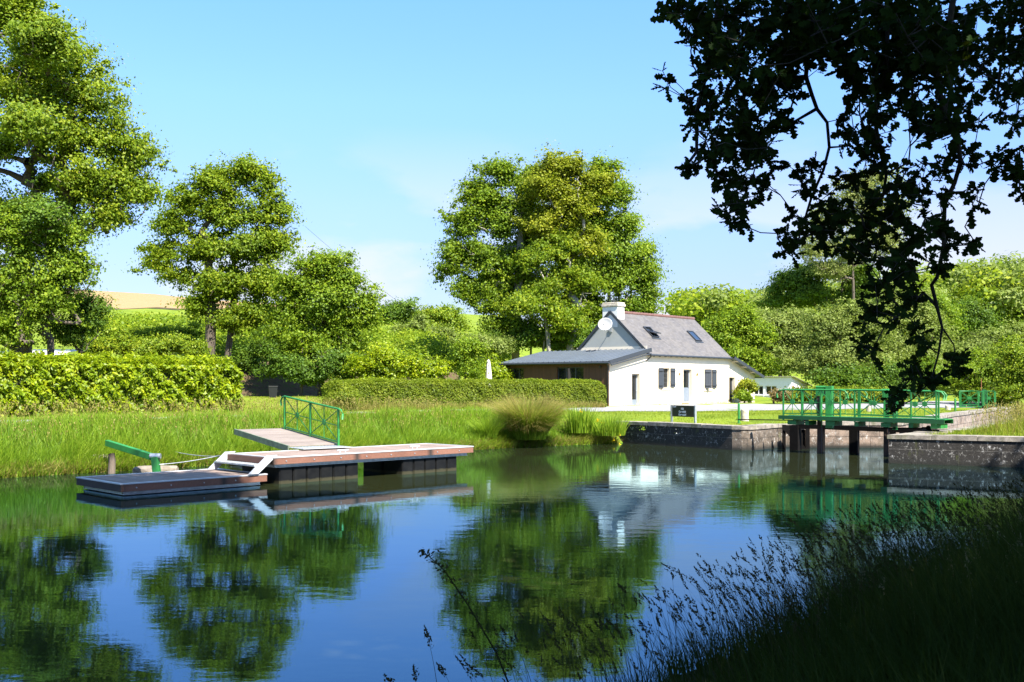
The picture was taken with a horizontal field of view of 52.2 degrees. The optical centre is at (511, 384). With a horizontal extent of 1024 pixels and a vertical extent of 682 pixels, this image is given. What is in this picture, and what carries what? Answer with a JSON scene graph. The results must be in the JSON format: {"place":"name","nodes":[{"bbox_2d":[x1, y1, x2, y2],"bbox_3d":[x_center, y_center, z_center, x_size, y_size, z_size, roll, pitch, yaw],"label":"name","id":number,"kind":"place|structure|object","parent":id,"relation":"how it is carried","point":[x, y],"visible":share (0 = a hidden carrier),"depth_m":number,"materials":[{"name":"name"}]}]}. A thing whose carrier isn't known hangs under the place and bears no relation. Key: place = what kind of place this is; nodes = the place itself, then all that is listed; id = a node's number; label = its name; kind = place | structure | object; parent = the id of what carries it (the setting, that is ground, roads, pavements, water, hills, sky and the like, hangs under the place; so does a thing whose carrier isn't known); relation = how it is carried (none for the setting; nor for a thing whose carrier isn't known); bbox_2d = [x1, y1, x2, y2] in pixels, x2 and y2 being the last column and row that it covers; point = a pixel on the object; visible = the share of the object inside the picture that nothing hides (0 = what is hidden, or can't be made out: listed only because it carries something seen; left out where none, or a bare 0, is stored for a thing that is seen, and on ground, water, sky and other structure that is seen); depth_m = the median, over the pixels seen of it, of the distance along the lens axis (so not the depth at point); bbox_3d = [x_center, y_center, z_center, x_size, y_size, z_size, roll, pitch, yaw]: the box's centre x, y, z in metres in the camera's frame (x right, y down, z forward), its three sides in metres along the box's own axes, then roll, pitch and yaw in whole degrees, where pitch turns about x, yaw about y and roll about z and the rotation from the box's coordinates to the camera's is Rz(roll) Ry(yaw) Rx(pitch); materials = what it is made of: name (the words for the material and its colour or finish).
{"place":"outdoors","nodes":[
{"label":"outdoors","id":0,"kind":"place"},
{"bbox_2d":[105,440,160,471],"bbox_3d":[-9.848,2.123,27.007,2.834,1.276,0.304,0,0,41],"label":"mooring boom","id":1,"kind":"object","parent":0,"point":[154,458],"visible":0.74,"depth_m":26.66,"materials":[{"name":"green paint"}]},
{"bbox_2d":[48,395,328,416],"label":"lawn grass","id":2,"kind":"structure","parent":0,"point":[249,404],"depth_m":54.85,"materials":[{"name":"green plant"}]},
{"bbox_2d":[0,395,478,447],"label":"seeding grass","id":3,"kind":"structure","parent":0,"point":[275,407],"depth_m":33.53,"materials":[{"name":"green plant"}]},
{"bbox_2d":[0,434,619,477],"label":"dry grass","id":4,"kind":"structure","parent":0,"point":[595,437],"depth_m":29.74,"materials":[{"name":"green plant"}]},
{"bbox_2d":[0,401,996,421],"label":"road","id":5,"kind":"structure","parent":0,"point":[730,407],"depth_m":59.47,"materials":[{"name":"grey asphalt"}]},
{"bbox_2d":[0,443,1023,681],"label":"water","id":6,"kind":"structure","parent":0,"point":[340,580],"depth_m":14.20,"materials":[{"name":"blue liquid"}]},
{"bbox_2d":[108,453,115,473],"bbox_3d":[-10.581,2.283,27.607,0.217,0.942,0.203,0,0,0],"label":"mooring post","id":7,"kind":"object","parent":6,"relation":"in","point":[111,464],"visible":0.66,"depth_m":27.54,"materials":[{"name":"brown wood"}]},
{"bbox_2d":[76,468,267,494],"bbox_3d":[-7.748,2.337,23.914,3.520,0.525,2.304,0,0,-45],"label":"pontoon","id":8,"kind":"object","parent":6,"relation":"on","point":[152,482],"visible":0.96,"depth_m":23.25,"materials":[{"name":"grey wood"}]},
{"bbox_2d":[207,451,276,473],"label":"pontoon steps","id":9,"kind":"structure","parent":8,"relation":"on","point":[259,464],"depth_m":24.88,"materials":[{"name":"metal"}]},
{"bbox_2d":[230,443,473,483],"bbox_3d":[-4.008,2.154,27.304,6.350,1.092,2.004,0,0,-45],"label":"pontoon","id":10,"kind":"object","parent":6,"relation":"on","point":[299,466],"visible":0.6,"depth_m":26.37,"materials":[{"name":"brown wood"}]},
{"bbox_2d":[234,428,348,449],"bbox_3d":[-6.121,1.526,29.009,1.530,0.490,4.258,0,0,-38],"label":"gangway","id":11,"kind":"object","parent":10,"relation":"on","point":[282,439],"visible":0.98,"depth_m":28.95,"materials":[{"name":"grey wood"}]},
{"bbox_2d":[280,395,343,445],"bbox_3d":[-5.721,1.040,29.639,0.056,1.440,3.804,0,0,-38],"label":"gangway railing","id":12,"kind":"object","parent":11,"relation":"attached to","point":[323,421],"visible":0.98,"depth_m":29.61,"materials":[{"name":"green metal"}]},
{"bbox_2d":[589,413,636,444],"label":"iris clump","id":13,"kind":"object","parent":6,"relation":"in","point":[614,427],"visible":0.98,"depth_m":40.86,"materials":[{"name":"green plant"}]},
{"bbox_2d":[816,386,833,452],"bbox_3d":[10.739,1.196,35.927,0.589,2.308,0.265,0,0,35],"label":"gate hoist","id":14,"kind":"object","parent":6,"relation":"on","point":[819,430],"visible":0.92,"depth_m":35.94,"materials":[{"name":"green paint"}]},
{"bbox_2d":[882,389,897,454],"bbox_3d":[12.519,1.246,34.662,0.468,2.208,0.265,0,0,35],"label":"gate hoist","id":15,"kind":"object","parent":6,"relation":"on","point":[886,443],"visible":0.38,"depth_m":34.68,"materials":[{"name":"green paint"}]},
{"bbox_2d":[0,289,1023,681],"bbox_3d":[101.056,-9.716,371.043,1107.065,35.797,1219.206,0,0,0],"label":"ground","id":16,"kind":"structure","parent":0,"point":[140,303],"depth_m":65.43,"materials":[{"name":"green plant"}]},
{"bbox_2d":[0,349,76,355],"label":"shed","id":17,"kind":"structure","parent":16,"relation":"on","point":[65,350],"depth_m":50.74,"materials":[{"name":"white paint"}]},
{"bbox_2d":[0,176,109,355],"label":"holly tree","id":18,"kind":"object","parent":16,"relation":"on","point":[40,292],"visible":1,"depth_m":43.46,"materials":[{"name":"green plant"}]},
{"bbox_2d":[39,283,119,355],"bbox_3d":[-19.056,-1.694,46.013,3.644,6.222,2.897,0,0,0],"label":"bushy tree","id":19,"kind":"object","parent":16,"relation":"on","point":[72,334],"visible":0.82,"depth_m":45.73,"materials":[{"name":"green plant"}]},
{"bbox_2d":[0,0,179,357],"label":"oak tree","id":20,"kind":"object","parent":16,"relation":"on","point":[37,85],"visible":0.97,"depth_m":46.31,"materials":[{"name":"green plant"}]},
{"bbox_2d":[0,343,245,416],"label":"laurel hedge","id":21,"kind":"object","parent":16,"relation":"on","point":[33,377],"visible":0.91,"depth_m":42.29,"materials":[{"name":"green plant"}]},
{"bbox_2d":[72,324,214,357],"bbox_3d":[-21.207,-2.013,60.011,8.521,3.031,3.246,0,0,0],"label":"bramble bush","id":22,"kind":"object","parent":16,"relation":"on","point":[128,342],"visible":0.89,"depth_m":59.51,"materials":[{"name":"green plant"}]},
{"bbox_2d":[93,320,204,341],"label":"bramble bush","id":23,"kind":"object","parent":16,"relation":"on","point":[180,329],"visible":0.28,"depth_m":71.45,"materials":[{"name":"green plant"}]},
{"bbox_2d":[120,148,311,358],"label":"oak tree","id":24,"kind":"object","parent":16,"relation":"on","point":[266,241],"visible":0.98,"depth_m":65.42,"materials":[{"name":"green plant"}]},
{"bbox_2d":[230,324,271,371],"bbox_3d":[-15.787,-2.094,64.621,3.578,3.451,2.928,0,0,0],"label":"bramble bush","id":25,"kind":"object","parent":16,"relation":"on","point":[243,359],"visible":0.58,"depth_m":64.18,"materials":[{"name":"green plant"}]},
{"bbox_2d":[268,386,277,397],"bbox_3d":[-13.268,0.403,58.000,0.520,0.635,0.540,0,0,-15],"label":"waste bin","id":26,"kind":"object","parent":16,"relation":"on","point":[273,391],"visible":0.88,"depth_m":57.79,"materials":[{"name":"grey plastic"}]},
{"bbox_2d":[2,406,572,420],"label":"lawn grass","id":27,"kind":"structure","parent":16,"relation":"on","point":[158,412],"depth_m":41.80,"materials":[{"name":"green plant"}]},
{"bbox_2d":[79,307,521,360],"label":"hillside scrub","id":28,"kind":"object","parent":16,"relation":"on","point":[430,344],"visible":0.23,"depth_m":84.48,"materials":[{"name":"green plant"}]},
{"bbox_2d":[243,331,363,396],"bbox_3d":[-11.968,-1.055,61.148,7.649,4.195,4.020,0,0,0],"label":"undergrowth bush","id":29,"kind":"object","parent":16,"relation":"on","point":[302,370],"visible":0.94,"depth_m":60.41,"materials":[{"name":"green plant"}]},
{"bbox_2d":[0,401,618,477],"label":"bank grass","id":30,"kind":"structure","parent":16,"relation":"on","point":[90,443],"depth_m":31.53,"materials":[{"name":"green plant"}]},
{"bbox_2d":[132,465,178,472],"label":"concrete block","id":31,"kind":"structure","parent":30,"relation":"on","point":[141,469],"depth_m":27.11,"materials":[{"name":"white concrete"}]},
{"bbox_2d":[459,414,507,437],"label":"sedge tussock","id":32,"kind":"object","parent":30,"relation":"on","point":[489,428],"visible":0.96,"depth_m":38.35,"materials":[{"name":"green plant"}]},
{"bbox_2d":[471,392,580,439],"bbox_3d":[0.615,1.116,39.210,4.968,1.868,4.766,0,0,0],"label":"sedge tussock","id":33,"kind":"object","parent":30,"relation":"on","point":[530,420],"visible":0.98,"depth_m":38.55,"materials":[{"name":"green plant"}]},
{"bbox_2d":[248,242,394,396],"bbox_3d":[-11.277,-3.697,61.855,8.416,9.496,4.707,0,0,0],"label":"round tree","id":34,"kind":"object","parent":16,"relation":"on","point":[323,287],"visible":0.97,"depth_m":61.30,"materials":[{"name":"green plant"}]},
{"bbox_2d":[316,373,367,409],"bbox_3d":[-7.894,0.470,48.685,2.492,2.153,2.275,0,0,0],"label":"hedge bush","id":35,"kind":"object","parent":16,"relation":"on","point":[346,391],"visible":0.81,"depth_m":48.39,"materials":[{"name":"green plant"}]},
{"bbox_2d":[374,295,420,324],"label":"oak tree","id":36,"kind":"object","parent":16,"relation":"on","point":[398,311],"visible":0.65,"depth_m":148.60,"materials":[{"name":"green plant"}]},
{"bbox_2d":[340,342,457,386],"bbox_3d":[-6.439,-0.635,59.954,6.970,3.845,3.783,0,0,0],"label":"laurel bush","id":37,"kind":"object","parent":16,"relation":"on","point":[390,363],"visible":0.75,"depth_m":59.53,"materials":[{"name":"green plant"}]},
{"bbox_2d":[385,306,459,338],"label":"tree","id":38,"kind":"object","parent":16,"relation":"on","point":[419,321],"visible":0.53,"depth_m":109.52,"materials":[{"name":"green plant"}]},
{"bbox_2d":[424,625,436,681],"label":"seeding grass","id":39,"kind":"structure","parent":16,"relation":"on","point":[426,634],"depth_m":6.28,"materials":[{"name":"black"}]},
{"bbox_2d":[401,301,474,330],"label":"oak tree","id":40,"kind":"object","parent":16,"relation":"on","point":[446,316],"visible":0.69,"depth_m":146.77,"materials":[{"name":"green plant"}]},
{"bbox_2d":[320,377,606,409],"bbox_3d":[-1.966,0.484,53.551,16.179,1.727,1.606,0,0,-32],"label":"box hedge","id":41,"kind":"object","parent":16,"relation":"on","point":[476,391],"visible":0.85,"depth_m":52.89,"materials":[{"name":"green plant"}]},
{"bbox_2d":[418,548,509,681],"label":"arching weed","id":42,"kind":"object","parent":16,"relation":"on","point":[422,551],"visible":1,"depth_m":7.01,"materials":[{"name":"green"}]},
{"bbox_2d":[455,655,472,681],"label":"seeding grass","id":43,"kind":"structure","parent":16,"relation":"on","point":[463,665],"depth_m":6.46,"materials":[{"name":"black"}]},
{"bbox_2d":[326,400,605,410],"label":"dry grass","id":44,"kind":"structure","parent":16,"relation":"on","point":[595,405],"depth_m":51.64,"materials":[{"name":"green plant"}]},
{"bbox_2d":[440,333,496,379],"bbox_3d":[-2.464,-0.709,60.137,2.996,4.482,2.970,0,0,-39],"label":"young tree","id":45,"kind":"object","parent":16,"relation":"on","point":[465,351],"visible":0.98,"depth_m":59.68,"materials":[{"name":"green plant"}]},
{"bbox_2d":[466,663,482,678],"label":"seeding grass","id":46,"kind":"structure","parent":16,"relation":"on","point":[476,670],"depth_m":6.67,"materials":[{"name":"black"}]},
{"bbox_2d":[447,330,522,360],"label":"bramble bush","id":47,"kind":"object","parent":16,"relation":"on","point":[501,346],"visible":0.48,"depth_m":71.61,"materials":[{"name":"green plant"}]},
{"bbox_2d":[485,359,491,386],"bbox_3d":[-1.361,-0.113,60.500,0.600,2.698,0.600,0,0,0],"label":"garden parasol","id":48,"kind":"object","parent":16,"relation":"on","point":[488,367],"visible":0.37,"depth_m":60.40,"materials":[{"name":"fabric"}]},
{"bbox_2d":[462,353,516,382],"bbox_3d":[-1.532,-0.309,63.962,3.814,3.433,3.031,0,0,0],"label":"laurel bush","id":49,"kind":"object","parent":16,"relation":"on","point":[498,371],"visible":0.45,"depth_m":63.62,"materials":[{"name":"green plant"}]},
{"bbox_2d":[420,151,572,359],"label":"oak tree","id":50,"kind":"object","parent":16,"relation":"on","point":[488,208],"visible":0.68,"depth_m":78.36,"materials":[{"name":"green plant"}]},
{"bbox_2d":[481,321,598,358],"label":"undergrowth bush","id":51,"kind":"object","parent":16,"relation":"on","point":[531,337],"visible":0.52,"depth_m":77.06,"materials":[{"name":"green plant"}]},
{"bbox_2d":[539,611,573,679],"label":"seeding grass","id":52,"kind":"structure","parent":16,"relation":"on","point":[550,624],"depth_m":7.28,"materials":[{"name":"green"}]},
{"bbox_2d":[492,140,631,350],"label":"oak tree","id":53,"kind":"object","parent":16,"relation":"on","point":[550,180],"visible":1,"depth_m":76.05,"materials":[{"name":"green plant"}]},
{"bbox_2d":[560,404,602,432],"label":"iris clump","id":54,"kind":"object","parent":16,"relation":"on","point":[581,423],"visible":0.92,"depth_m":40.91,"materials":[{"name":"green plant"}]},
{"bbox_2d":[544,145,676,329],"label":"oak tree","id":55,"kind":"object","parent":16,"relation":"on","point":[641,276],"visible":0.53,"depth_m":80.40,"materials":[{"name":"green plant"}]},
{"bbox_2d":[499,300,763,405],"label":"house","id":56,"kind":"structure","parent":16,"relation":"on","point":[635,358],"depth_m":63.88,"materials":[{"name":"paint"}]},
{"bbox_2d":[514,368,523,379],"bbox_3d":[0.467,-0.150,63.750,0.914,1.720,0.050,0,0,42],"label":"window","id":57,"kind":"structure","parent":56,"relation":"in","point":[519,371],"depth_m":63.74,"materials":[{"name":"black glass"}]},
{"bbox_2d":[558,367,582,385],"bbox_3d":[3.477,0.040,61.063,1.991,2.100,0.050,0,0,42],"label":"window","id":58,"kind":"structure","parent":56,"relation":"in","point":[563,372],"depth_m":61.10,"materials":[{"name":"glass"}]},
{"bbox_2d":[598,318,611,331],"bbox_3d":[5.750,-3.626,63.328,1.011,0.866,0.696,0,0,-31],"label":"satellite dish","id":59,"kind":"object","parent":56,"relation":"attached to","point":[604,324],"visible":1,"depth_m":63.34,"materials":[{"name":"metal"}]},
{"bbox_2d":[632,374,636,404],"bbox_3d":[7.103,0.296,61.216,0.112,1.829,0.770,0,0,42],"label":"door","id":60,"kind":"structure","parent":56,"relation":"in","point":[634,376],"depth_m":61.37,"materials":[{"name":"paint"}]},
{"bbox_2d":[663,368,666,387],"bbox_3d":[9.212,-0.401,63.609,0.050,1.167,0.755,0,0,42],"label":"window","id":61,"kind":"structure","parent":56,"relation":"in","point":[665,369],"depth_m":63.72,"materials":[{"name":"glass"}]},
{"bbox_2d":[684,369,688,401],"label":"door","id":62,"kind":"structure","parent":56,"relation":"in","point":[686,372],"depth_m":65.52,"materials":[{"name":"white paint"}]},
{"bbox_2d":[729,378,731,401],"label":"door","id":63,"kind":"structure","parent":56,"relation":"in","point":[730,379],"depth_m":69.59,"materials":[{"name":"grey paint"}]},
{"bbox_2d":[619,421,742,449],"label":"quay wall","id":64,"kind":"structure","parent":16,"relation":"on","point":[705,435],"depth_m":39.50,"materials":[{"name":"stone"}]},
{"bbox_2d":[671,405,696,422],"bbox_3d":[6.700,1.180,40.850,0.071,0.740,1.395,0,0,-34],"label":"canal sign","id":65,"kind":"object","parent":16,"relation":"on","point":[682,411],"visible":1,"depth_m":40.80,"materials":[{"name":"metal"}]},
{"bbox_2d":[482,407,966,449],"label":"lawn grass","id":66,"kind":"structure","parent":16,"relation":"on","point":[779,412],"depth_m":46.81,"materials":[{"name":"green plant"}]},
{"bbox_2d":[459,473,1023,681],"bbox_3d":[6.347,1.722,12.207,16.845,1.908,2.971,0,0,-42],"label":"seeding grass","id":67,"kind":"structure","parent":16,"relation":"on","point":[856,546],"depth_m":8.15,"materials":[{"name":"green"}]},
{"bbox_2d":[730,388,756,402],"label":"leafy clump","id":68,"kind":"object","parent":16,"relation":"on","point":[743,396],"visible":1,"depth_m":68.32,"materials":[{"name":"green plant"}]},
{"bbox_2d":[702,295,786,376],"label":"ash tree","id":69,"kind":"object","parent":16,"relation":"on","point":[739,334],"visible":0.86,"depth_m":91.01,"materials":[{"name":"green plant"}]},
{"bbox_2d":[729,377,759,402],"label":"rose bush","id":70,"kind":"object","parent":16,"relation":"on","point":[749,384],"visible":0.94,"depth_m":68.72,"materials":[{"name":"green plant"}]},
{"bbox_2d":[741,409,748,420],"bbox_3d":[9.309,1.268,41.800,0.319,0.570,0.324,0,0,0],"label":"stone bollard","id":71,"kind":"object","parent":16,"relation":"on","point":[744,413],"visible":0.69,"depth_m":41.67,"materials":[{"name":"stone"}]},
{"bbox_2d":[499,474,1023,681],"bbox_3d":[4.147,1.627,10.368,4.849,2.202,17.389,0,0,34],"label":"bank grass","id":72,"kind":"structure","parent":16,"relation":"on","point":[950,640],"depth_m":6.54,"materials":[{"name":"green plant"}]},
{"bbox_2d":[732,423,790,449],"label":"quay wall","id":73,"kind":"structure","parent":16,"relation":"on","point":[758,436],"depth_m":37.63,"materials":[{"name":"stone"}]},
{"bbox_2d":[782,425,809,448],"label":"lock gate","id":74,"kind":"structure","parent":73,"relation":"attached to","point":[805,438],"depth_m":38.14,"materials":[{"name":"brown wood"}]},
{"bbox_2d":[767,387,791,403],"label":"box bush","id":75,"kind":"object","parent":16,"relation":"on","point":[772,394],"visible":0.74,"depth_m":67.76,"materials":[{"name":"plant"}]},
{"bbox_2d":[751,300,812,375],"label":"willow tree","id":76,"kind":"object","parent":16,"relation":"on","point":[789,344],"visible":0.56,"depth_m":98.14,"materials":[{"name":"green plant"}]},
{"bbox_2d":[755,376,812,396],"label":"outbuilding","id":77,"kind":"structure","parent":16,"relation":"on","point":[767,383],"depth_m":85.14,"materials":[{"name":"white paint"}]},
{"bbox_2d":[755,386,763,395],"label":"window","id":78,"kind":"structure","parent":77,"relation":"in","point":[759,392],"depth_m":85.93,"materials":[{"name":"white paint"}]},
{"bbox_2d":[751,256,881,337],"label":"oak tree","id":79,"kind":"object","parent":16,"relation":"on","point":[809,290],"visible":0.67,"depth_m":127.00,"materials":[{"name":"green plant"}]},
{"bbox_2d":[784,380,888,403],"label":"box bush","id":80,"kind":"object","parent":16,"relation":"on","point":[863,399],"visible":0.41,"depth_m":69.39,"materials":[{"name":"green plant"}]},
{"bbox_2d":[650,0,1023,414],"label":"overhanging oak","id":81,"kind":"object","parent":16,"relation":"on","point":[940,48],"visible":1,"depth_m":7.22,"materials":[{"name":"green plant"}]},
{"bbox_2d":[659,250,1023,344],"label":"wood","id":82,"kind":"object","parent":16,"relation":"on","point":[1012,295],"visible":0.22,"depth_m":153.19,"materials":[{"name":"green plant"}]},
{"bbox_2d":[783,295,907,384],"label":"willow tree","id":83,"kind":"object","parent":16,"relation":"on","point":[832,325],"visible":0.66,"depth_m":87.21,"materials":[{"name":"green plant"}]},
{"bbox_2d":[796,162,921,332],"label":"birch tree","id":84,"kind":"object","parent":16,"relation":"on","point":[832,270],"visible":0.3,"depth_m":119.46,"materials":[{"name":"green plant"}]},
{"bbox_2d":[803,356,944,388],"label":"hazel bush","id":85,"kind":"object","parent":16,"relation":"on","point":[861,376],"visible":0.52,"depth_m":83.33,"materials":[{"name":"green plant"}]},
{"bbox_2d":[801,406,1019,447],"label":"lock wall","id":86,"kind":"structure","parent":16,"relation":"on","point":[840,439],"depth_m":38.85,"materials":[{"name":"stone"}]},
{"bbox_2d":[959,391,995,406],"bbox_3d":[26.646,0.826,59.786,1.905,0.948,0.656,0,0,30],"label":"footbridge","id":87,"kind":"object","parent":86,"relation":"on","point":[983,397],"visible":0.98,"depth_m":59.65,"materials":[{"name":"green paint"}]},
{"bbox_2d":[981,389,987,407],"bbox_3d":[27.118,0.830,59.992,0.360,1.140,0.240,0,0,25],"label":"gate cabinet","id":88,"kind":"object","parent":86,"relation":"on","point":[986,397],"visible":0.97,"depth_m":59.86,"materials":[{"name":"green metal"}]},
{"bbox_2d":[865,281,965,373],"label":"willow tree","id":89,"kind":"object","parent":16,"relation":"on","point":[925,315],"visible":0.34,"depth_m":91.05,"materials":[{"name":"green plant"}]},
{"bbox_2d":[875,366,959,401],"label":"hazel bush","id":90,"kind":"object","parent":16,"relation":"on","point":[897,380],"visible":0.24,"depth_m":73.59,"materials":[{"name":"green plant"}]},
{"bbox_2d":[914,280,969,333],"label":"ash tree","id":91,"kind":"object","parent":16,"relation":"on","point":[944,306],"visible":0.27,"depth_m":119.11,"materials":[{"name":"green plant"}]},
{"bbox_2d":[887,432,1023,467],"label":"quay wall","id":92,"kind":"structure","parent":16,"relation":"on","point":[957,450],"depth_m":30.34,"materials":[{"name":"stone"}]},
{"bbox_2d":[913,421,1004,434],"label":"lock wall","id":93,"kind":"structure","parent":16,"relation":"on","point":[950,430],"depth_m":33.75,"materials":[{"name":"stone"}]},
{"bbox_2d":[776,389,952,428],"bbox_3d":[11.581,0.766,34.701,5.781,1.228,0.806,0,0,42],"label":"footbridge","id":94,"kind":"object","parent":93,"relation":"on","point":[893,420],"visible":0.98,"depth_m":34.55,"materials":[{"name":"green paint"}]},
{"bbox_2d":[790,424,960,452],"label":"lock gate","id":95,"kind":"structure","parent":93,"relation":"attached to","point":[795,437],"depth_m":36.10,"materials":[{"name":"brown wood"}]},
{"bbox_2d":[873,425,938,430],"bbox_3d":[12.716,1.405,33.760,2.021,0.190,0.222,0,0,25],"label":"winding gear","id":96,"kind":"object","parent":93,"relation":"on","point":[928,428],"visible":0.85,"depth_m":33.72,"materials":[{"name":"metal"}]},
{"bbox_2d":[925,415,1023,435],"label":"quay grass","id":97,"kind":"structure","parent":16,"relation":"on","point":[1000,432],"depth_m":31.70,"materials":[{"name":"green plant"}]},
{"bbox_2d":[947,288,1009,338],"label":"oak tree","id":98,"kind":"object","parent":16,"relation":"on","point":[978,315],"visible":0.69,"depth_m":148.75,"materials":[{"name":"green plant"}]},
{"bbox_2d":[936,345,1022,406],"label":"hazel bush","id":99,"kind":"object","parent":16,"relation":"on","point":[981,367],"visible":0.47,"depth_m":69.44,"materials":[{"name":"green plant"}]},
{"bbox_2d":[940,316,1023,363],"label":"hazel bush","id":100,"kind":"object","parent":16,"relation":"on","point":[981,339],"visible":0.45,"depth_m":94.26,"materials":[{"name":"green plant"}]},
{"bbox_2d":[976,334,1023,414],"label":"hazel bush","id":101,"kind":"object","parent":16,"relation":"on","point":[1010,388],"visible":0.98,"depth_m":65.61,"materials":[{"name":"green plant"}]},
{"bbox_2d":[0,0,1023,325],"label":"sky","id":102,"kind":"structure","parent":0,"point":[371,112],"materials":[{"name":"blue"}]},
{"bbox_2d":[966,399,1023,434],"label":"seeding grass","id":103,"kind":"structure","parent":0,"point":[1013,413],"depth_m":32.12,"materials":[{"name":"green"}]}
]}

